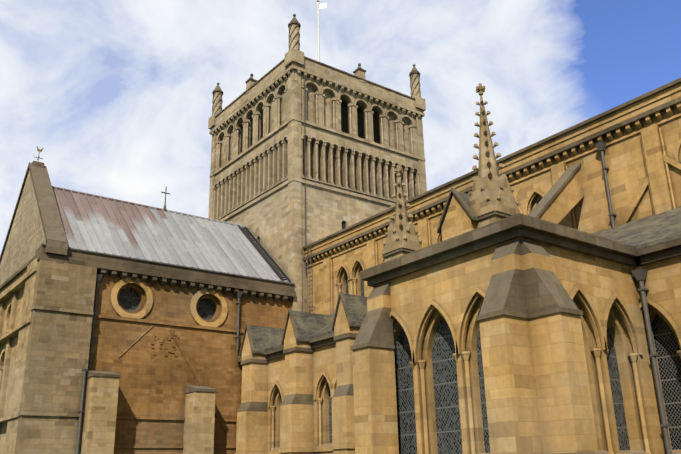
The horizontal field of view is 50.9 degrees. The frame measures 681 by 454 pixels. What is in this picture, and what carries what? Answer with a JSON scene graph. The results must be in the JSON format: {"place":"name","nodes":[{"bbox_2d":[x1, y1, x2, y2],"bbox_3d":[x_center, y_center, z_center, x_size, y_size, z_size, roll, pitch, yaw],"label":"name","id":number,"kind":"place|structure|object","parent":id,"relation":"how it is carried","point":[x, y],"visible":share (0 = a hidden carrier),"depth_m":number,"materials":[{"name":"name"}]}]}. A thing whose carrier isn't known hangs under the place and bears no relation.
{"place":"outdoors","nodes":[
{"label":"outdoors","id":0,"kind":"place"},
{"bbox_2d":[0,269,26,453],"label":"transept wall","id":1,"kind":"structure","parent":0,"point":[20,293],"depth_m":41.81,"materials":[{"name":"beige stone"}]},
{"bbox_2d":[88,272,291,453],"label":"wall","id":2,"kind":"structure","parent":0,"point":[150,384],"depth_m":42.39,"materials":[{"name":"brown stone"}]},
{"bbox_2d":[119,289,214,319],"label":"round windows","id":3,"kind":"structure","parent":2,"relation":"in","point":[129,300],"depth_m":42.80,"materials":[{"name":"black glass"}]},
{"bbox_2d":[52,186,292,282],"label":"roof","id":4,"kind":"structure","parent":2,"relation":"on","point":[97,223],"depth_m":47.74,"materials":[{"name":"grey metal"}]},
{"bbox_2d":[0,0,680,254],"label":"sky","id":5,"kind":"structure","parent":0,"point":[117,96],"materials":[{"name":"white"}]},
{"bbox_2d":[241,256,680,453],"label":"wall","id":6,"kind":"structure","parent":0,"point":[662,282],"depth_m":37.51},
{"bbox_2d":[308,106,680,314],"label":"wall","id":7,"kind":"structure","parent":0,"point":[626,170],"depth_m":32.23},
{"bbox_2d":[329,269,680,453],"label":"arched windows","id":8,"kind":"structure","parent":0,"point":[448,424],"depth_m":23.41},
{"label":"ground","id":9,"kind":"structure","parent":0,"visible":0},
{"bbox_2d":[0,243,295,453],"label":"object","id":10,"kind":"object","parent":9,"relation":"on","point":[64,400],"visible":1,"depth_m":39.21,"materials":[{"name":"beige stone"}]},
{"bbox_2d":[0,161,67,284],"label":"gable","id":11,"kind":"structure","parent":10,"relation":"on","point":[36,223],"depth_m":44.63,"materials":[{"name":"beige stone"}]},
{"bbox_2d":[36,146,43,160],"bbox_3d":[-20.108,-4.721,47.646,0.446,1.358,0.446,-4,-19,7],"label":"weathervane","id":12,"kind":"object","parent":10,"relation":"on","point":[39,150],"visible":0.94,"depth_m":47.74,"materials":[{"name":"brown"}]},
{"bbox_2d":[208,0,426,311],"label":"tower","id":13,"kind":"structure","parent":9,"relation":"on","point":[355,145],"depth_m":56.23,"materials":[{"name":"stone"}]},
{"bbox_2d":[235,76,680,453],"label":"church building","id":14,"kind":"structure","parent":9,"relation":"on","point":[482,210],"depth_m":24.92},
{"bbox_2d":[374,237,671,453],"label":"chapel walls","id":15,"kind":"structure","parent":14,"relation":"on","point":[449,287],"depth_m":22.94,"materials":[{"name":"stone"}]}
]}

